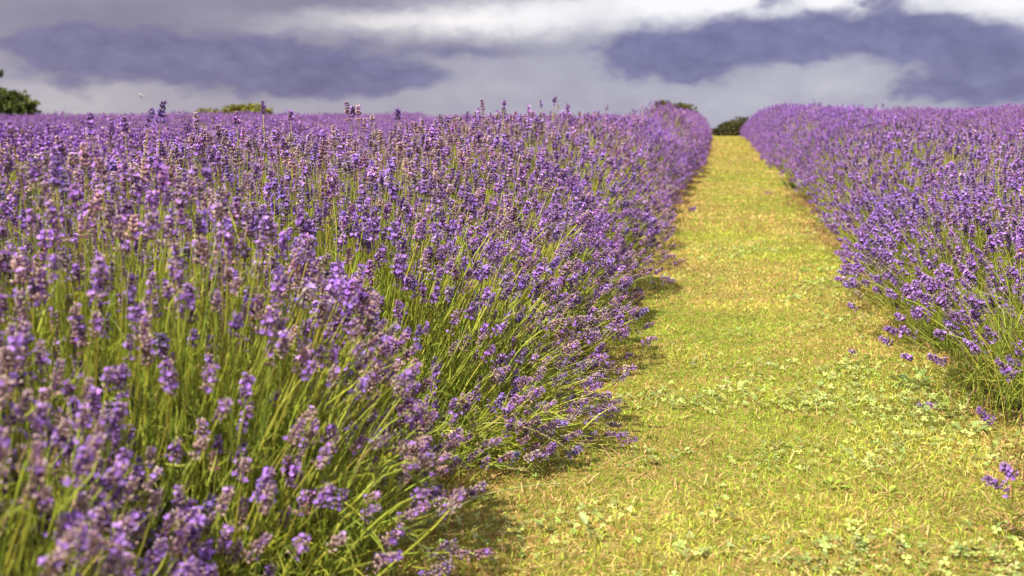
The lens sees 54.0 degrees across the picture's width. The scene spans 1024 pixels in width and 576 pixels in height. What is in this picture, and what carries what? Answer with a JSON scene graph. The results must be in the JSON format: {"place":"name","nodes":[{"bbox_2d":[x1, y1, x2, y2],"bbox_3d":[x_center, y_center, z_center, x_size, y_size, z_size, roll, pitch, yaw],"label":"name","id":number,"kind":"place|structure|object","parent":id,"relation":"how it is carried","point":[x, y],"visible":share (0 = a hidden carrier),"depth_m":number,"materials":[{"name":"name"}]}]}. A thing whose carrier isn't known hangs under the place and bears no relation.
{"place":"outdoors","nodes":[
{"label":"outdoors","id":0,"kind":"place"},
{"bbox_2d":[0,0,1023,130],"label":"sky","id":1,"kind":"structure","parent":0,"point":[728,59],"materials":[{"name":"grey"}]},
{"bbox_2d":[10,134,1023,575],"bbox_3d":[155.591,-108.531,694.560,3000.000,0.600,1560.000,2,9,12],"label":"ground","id":2,"kind":"structure","parent":0,"point":[922,324],"depth_m":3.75,"materials":[{"name":"plant"}]},
{"bbox_2d":[0,87,41,116],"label":"bush","id":3,"kind":"object","parent":2,"relation":"on","point":[10,103],"visible":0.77,"depth_m":58.32,"materials":[{"name":"green plant"}]},
{"bbox_2d":[0,110,187,120],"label":"lavender row","id":4,"kind":"object","parent":2,"relation":"on","point":[14,115],"visible":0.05,"depth_m":38.77,"materials":[{"name":"purple plant"}]},
{"bbox_2d":[0,110,222,124],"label":"lavender row","id":5,"kind":"object","parent":2,"relation":"on","point":[133,114],"visible":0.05,"depth_m":37.93,"materials":[{"name":"purple plant"}]},
{"bbox_2d":[0,317,244,575],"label":"lavender bush","id":6,"kind":"object","parent":2,"relation":"on","point":[99,519],"visible":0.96,"depth_m":1.42,"materials":[{"name":"purple plant"}]},
{"bbox_2d":[0,110,294,126],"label":"lavender row","id":7,"kind":"object","parent":2,"relation":"on","point":[223,115],"depth_m":32.70,"materials":[{"name":"purple plant"}]},
{"bbox_2d":[0,111,369,131],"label":"lavender row","id":8,"kind":"object","parent":2,"relation":"on","point":[17,119],"visible":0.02,"depth_m":27.35,"materials":[{"name":"purple plant"}]},
{"bbox_2d":[4,111,434,133],"bbox_3d":[-6.916,-5.079,32.364,2.637,1.737,31.109,2,9,11],"label":"lavender row","id":9,"kind":"object","parent":2,"relation":"on","point":[209,123],"visible":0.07,"depth_m":25.77,"materials":[{"name":"purple plant"}]},
{"bbox_2d":[195,101,273,115],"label":"hedge","id":10,"kind":"object","parent":2,"relation":"on","point":[232,108],"visible":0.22,"depth_m":59.66,"materials":[{"name":"green plant"}]},
{"bbox_2d":[16,114,487,137],"bbox_3d":[-4.316,-4.597,29.894,2.684,1.618,34.919,2,9,12],"label":"lavender row","id":11,"kind":"object","parent":2,"relation":"on","point":[375,120],"visible":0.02,"depth_m":26.08,"materials":[{"name":"purple plant"}]},
{"bbox_2d":[0,120,522,575],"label":"lavender bush","id":12,"kind":"object","parent":2,"relation":"on","point":[257,485],"visible":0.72,"depth_m":1.86,"materials":[{"name":"purple plant"}]},
{"bbox_2d":[0,113,561,184],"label":"lavender row","id":13,"kind":"object","parent":2,"relation":"on","point":[386,127],"visible":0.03,"depth_m":18.53,"materials":[{"name":"purple plant"}]},
{"bbox_2d":[0,112,633,295],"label":"lavender row","id":14,"kind":"object","parent":2,"relation":"on","point":[118,151],"visible":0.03,"depth_m":7.11,"materials":[{"name":"purple plant"}]},
{"bbox_2d":[1,100,638,492],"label":"lavender bush","id":15,"kind":"object","parent":2,"relation":"on","point":[473,378],"visible":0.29,"depth_m":2.80,"materials":[{"name":"purple plant"}]},
{"bbox_2d":[145,101,656,393],"bbox_3d":[-0.610,-0.188,3.953,2.355,1.085,1.400,2,9,12],"label":"lavender bush","id":16,"kind":"object","parent":2,"relation":"on","point":[616,315],"visible":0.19,"depth_m":3.75,"materials":[{"name":"purple plant"}]},
{"bbox_2d":[256,111,670,328],"bbox_3d":[-0.378,-0.326,4.862,2.329,1.040,1.390,2,9,12],"label":"lavender bush","id":17,"kind":"object","parent":2,"relation":"on","point":[574,187],"visible":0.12,"depth_m":4.62,"materials":[{"name":"purple plant"}]},
{"bbox_2d":[337,99,675,295],"bbox_3d":[-0.139,-0.505,5.755,2.188,1.154,1.383,2,9,12],"label":"lavender bush","id":18,"kind":"object","parent":2,"relation":"on","point":[628,209],"visible":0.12,"depth_m":5.52,"materials":[{"name":"purple plant"}]},
{"bbox_2d":[431,95,696,264],"bbox_3d":[0.142,-0.692,6.700,2.139,1.128,1.368,2,9,12],"label":"lavender bush","id":19,"kind":"object","parent":2,"relation":"on","point":[630,161],"visible":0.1,"depth_m":6.57,"materials":[{"name":"purple plant"}]},
{"bbox_2d":[470,109,676,248],"bbox_3d":[0.270,-0.808,7.676,1.978,1.117,1.388,2,9,12],"label":"lavender bush","id":20,"kind":"object","parent":2,"relation":"on","point":[590,127],"visible":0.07,"depth_m":7.50,"materials":[{"name":"purple plant"}]},
{"bbox_2d":[515,112,676,230],"bbox_3d":[0.507,-0.982,8.772,1.842,1.099,1.430,2,9,12],"label":"lavender bush","id":21,"kind":"object","parent":2,"relation":"on","point":[617,128],"visible":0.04,"depth_m":8.62,"materials":[{"name":"purple plant"}]},
{"bbox_2d":[535,105,679,216],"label":"lavender bush","id":22,"kind":"object","parent":2,"relation":"on","point":[646,147],"visible":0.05,"depth_m":9.68,"materials":[{"name":"purple plant"}]},
{"bbox_2d":[555,112,681,208],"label":"lavender bush","id":23,"kind":"object","parent":2,"relation":"on","point":[625,121],"visible":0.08,"depth_m":10.84,"materials":[{"name":"purple plant"}]},
{"bbox_2d":[597,115,686,203],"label":"lavender bush","id":24,"kind":"object","parent":2,"relation":"on","point":[649,133],"visible":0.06,"depth_m":12.01,"materials":[{"name":"purple plant"}]},
{"bbox_2d":[605,112,688,195],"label":"lavender bush","id":25,"kind":"object","parent":2,"relation":"on","point":[664,140],"visible":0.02,"depth_m":13.19,"materials":[{"name":"purple plant"}]},
{"bbox_2d":[628,113,696,182],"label":"lavender bush","id":26,"kind":"object","parent":2,"relation":"on","point":[688,155],"visible":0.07,"depth_m":15.84,"materials":[{"name":"purple plant"}]},
{"bbox_2d":[634,115,691,185],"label":"lavender bush","id":27,"kind":"object","parent":2,"relation":"on","point":[673,139],"visible":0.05,"depth_m":14.47,"materials":[{"name":"purple plant"}]},
{"bbox_2d":[628,100,712,171],"bbox_3d":[5.266,-4.855,31.026,1.924,1.589,26.485,2,9,11],"label":"lavender row","id":28,"kind":"object","parent":2,"relation":"on","point":[695,124],"visible":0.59,"depth_m":19.15,"materials":[{"name":"purple plant"}]},
{"bbox_2d":[649,99,700,114],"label":"shrub","id":29,"kind":"object","parent":2,"relation":"on","point":[681,105],"visible":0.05,"depth_m":60.06,"materials":[{"name":"green plant"}]},
{"bbox_2d":[654,112,704,175],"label":"lavender bush","id":30,"kind":"object","parent":2,"relation":"on","point":[689,142],"visible":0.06,"depth_m":17.25,"materials":[{"name":"purple plant"}]},
{"bbox_2d":[710,116,748,135],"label":"shrub","id":31,"kind":"object","parent":2,"relation":"on","point":[730,128],"visible":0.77,"depth_m":55.65,"materials":[{"name":"green plant"}]},
{"bbox_2d":[739,98,836,168],"bbox_3d":[8.250,-4.922,31.068,2.037,1.649,25.101,2,9,11],"label":"lavender row","id":32,"kind":"object","parent":2,"relation":"on","point":[763,132],"visible":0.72,"depth_m":22.53,"materials":[{"name":"purple plant"}]},
{"bbox_2d":[775,107,829,172],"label":"lavender bush","id":33,"kind":"object","parent":2,"relation":"on","point":[793,132],"visible":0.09,"depth_m":18.21,"materials":[{"name":"purple plant"}]},
{"bbox_2d":[776,104,845,178],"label":"lavender bush","id":34,"kind":"object","parent":2,"relation":"on","point":[797,137],"visible":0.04,"depth_m":16.55,"materials":[{"name":"purple plant"}]},
{"bbox_2d":[779,103,873,180],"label":"lavender bush","id":35,"kind":"object","parent":2,"relation":"on","point":[820,119],"visible":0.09,"depth_m":14.92,"materials":[{"name":"purple plant"}]},
{"bbox_2d":[789,103,894,195],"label":"lavender bush","id":36,"kind":"object","parent":2,"relation":"on","point":[808,144],"visible":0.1,"depth_m":13.36,"materials":[{"name":"purple plant"}]},
{"bbox_2d":[794,103,914,200],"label":"lavender bush","id":37,"kind":"object","parent":2,"relation":"on","point":[826,138],"visible":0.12,"depth_m":11.97,"materials":[{"name":"purple plant"}]},
{"bbox_2d":[799,111,940,212],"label":"lavender bush","id":38,"kind":"object","parent":2,"relation":"on","point":[824,168],"visible":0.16,"depth_m":10.75,"materials":[{"name":"purple plant"}]},
{"bbox_2d":[807,115,967,223],"bbox_3d":[3.615,-1.068,9.315,1.710,1.058,1.507,2,9,12],"label":"lavender bush","id":39,"kind":"object","parent":2,"relation":"on","point":[849,139],"visible":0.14,"depth_m":9.38,"materials":[{"name":"purple plant"}]},
{"bbox_2d":[809,119,1006,235],"bbox_3d":[3.391,-0.865,8.186,1.837,1.009,1.485,2,9,12],"label":"lavender bush","id":40,"kind":"object","parent":2,"relation":"on","point":[879,146],"visible":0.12,"depth_m":8.23,"materials":[{"name":"purple plant"}]},
{"bbox_2d":[817,117,1023,251],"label":"lavender bush","id":41,"kind":"object","parent":2,"relation":"on","point":[901,178],"visible":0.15,"depth_m":7.11,"materials":[{"name":"purple plant"}]},
{"bbox_2d":[825,131,1023,273],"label":"lavender bush","id":42,"kind":"object","parent":2,"relation":"on","point":[869,209],"visible":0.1,"depth_m":6.14,"materials":[{"name":"purple plant"}]},
{"bbox_2d":[832,105,1023,179],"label":"lavender row","id":43,"kind":"object","parent":2,"relation":"on","point":[1003,126],"visible":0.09,"depth_m":18.31,"materials":[{"name":"purple plant"}]},
{"bbox_2d":[834,123,1023,307],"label":"lavender bush","id":44,"kind":"object","parent":2,"relation":"on","point":[885,215],"visible":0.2,"depth_m":5.12,"materials":[{"name":"purple plant"}]},
{"bbox_2d":[838,163,1023,362],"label":"lavender bush","id":45,"kind":"object","parent":2,"relation":"on","point":[979,228],"visible":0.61,"depth_m":4.12,"materials":[{"name":"purple plant"}]},
{"bbox_2d":[878,221,1023,451],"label":"lavender bush","id":46,"kind":"object","parent":2,"relation":"on","point":[1003,357],"visible":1,"depth_m":3.22,"materials":[{"name":"purple plant"}]},
{"bbox_2d":[893,102,1023,122],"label":"lavender row","id":47,"kind":"object","parent":2,"relation":"on","point":[1008,107],"visible":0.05,"depth_m":27.61,"materials":[{"name":"purple plant"}]},
{"bbox_2d":[981,450,1023,518],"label":"lavender bush","id":48,"kind":"object","parent":2,"relation":"on","point":[1007,471],"visible":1,"depth_m":2.18,"materials":[{"name":"purple plant"}]},
{"bbox_2d":[326,138,1023,575],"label":"path","id":49,"kind":"structure","parent":0,"point":[574,570],"depth_m":2.68,"materials":[{"name":"plant"}]},
{"bbox_2d":[389,439,598,492],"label":"grass stalk","id":50,"kind":"object","parent":49,"relation":"on","point":[513,444],"depth_m":2.64,"materials":[{"name":"plant"}]},
{"bbox_2d":[426,422,567,449],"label":"grass stalk","id":51,"kind":"object","parent":49,"relation":"on","point":[512,424],"depth_m":2.55,"materials":[{"name":"plant"}]},
{"bbox_2d":[431,483,564,516],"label":"grass stalk","id":52,"kind":"object","parent":49,"relation":"on","point":[512,488],"depth_m":2.41,"materials":[{"name":"plant"}]},
{"bbox_2d":[579,512,605,538],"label":"weed","id":53,"kind":"object","parent":49,"relation":"on","point":[584,517],"visible":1,"depth_m":2.24,"materials":[{"name":"green plant"}]},
{"bbox_2d":[311,151,1023,575],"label":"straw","id":54,"kind":"object","parent":49,"relation":"on","point":[801,195],"visible":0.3,"depth_m":2.98,"materials":[{"name":"yellow plant"}]},
{"bbox_2d":[355,176,1023,575],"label":"clover","id":55,"kind":"object","parent":49,"relation":"on","point":[861,542],"visible":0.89,"depth_m":2.83,"materials":[{"name":"green plant"}]},
{"bbox_2d":[779,178,803,196],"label":"weed","id":56,"kind":"object","parent":49,"relation":"on","point":[793,186],"visible":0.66,"depth_m":13.08,"materials":[{"name":"green plant"}]},
{"bbox_2d":[798,266,823,271],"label":"weed","id":57,"kind":"object","parent":49,"relation":"on","point":[809,268],"visible":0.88,"depth_m":6.42,"materials":[{"name":"green plant"}]},
{"bbox_2d":[810,216,833,227],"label":"weed","id":58,"kind":"object","parent":49,"relation":"on","point":[817,220],"visible":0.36,"depth_m":9.18,"materials":[{"name":"green plant"}]},
{"bbox_2d":[819,476,850,487],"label":"weed","id":59,"kind":"object","parent":49,"relation":"on","point":[829,478],"visible":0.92,"depth_m":2.56,"materials":[{"name":"green plant"}]},
{"bbox_2d":[869,485,903,496],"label":"weed","id":60,"kind":"object","parent":49,"relation":"on","point":[891,486],"visible":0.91,"depth_m":2.51,"materials":[{"name":"green plant"}]},
{"bbox_2d":[886,401,936,409],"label":"fallen sprig","id":61,"kind":"object","parent":49,"relation":"on","point":[928,403],"visible":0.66,"depth_m":3.26,"materials":[{"name":"purple plant"}]},
{"bbox_2d":[887,369,937,390],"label":"weed","id":62,"kind":"object","parent":49,"relation":"on","point":[903,377],"visible":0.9,"depth_m":3.51,"materials":[{"name":"green plant"}]},
{"bbox_2d":[951,421,988,432],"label":"weed","id":63,"kind":"object","parent":49,"relation":"on","point":[974,423],"visible":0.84,"depth_m":2.99,"materials":[{"name":"green plant"}]}
]}

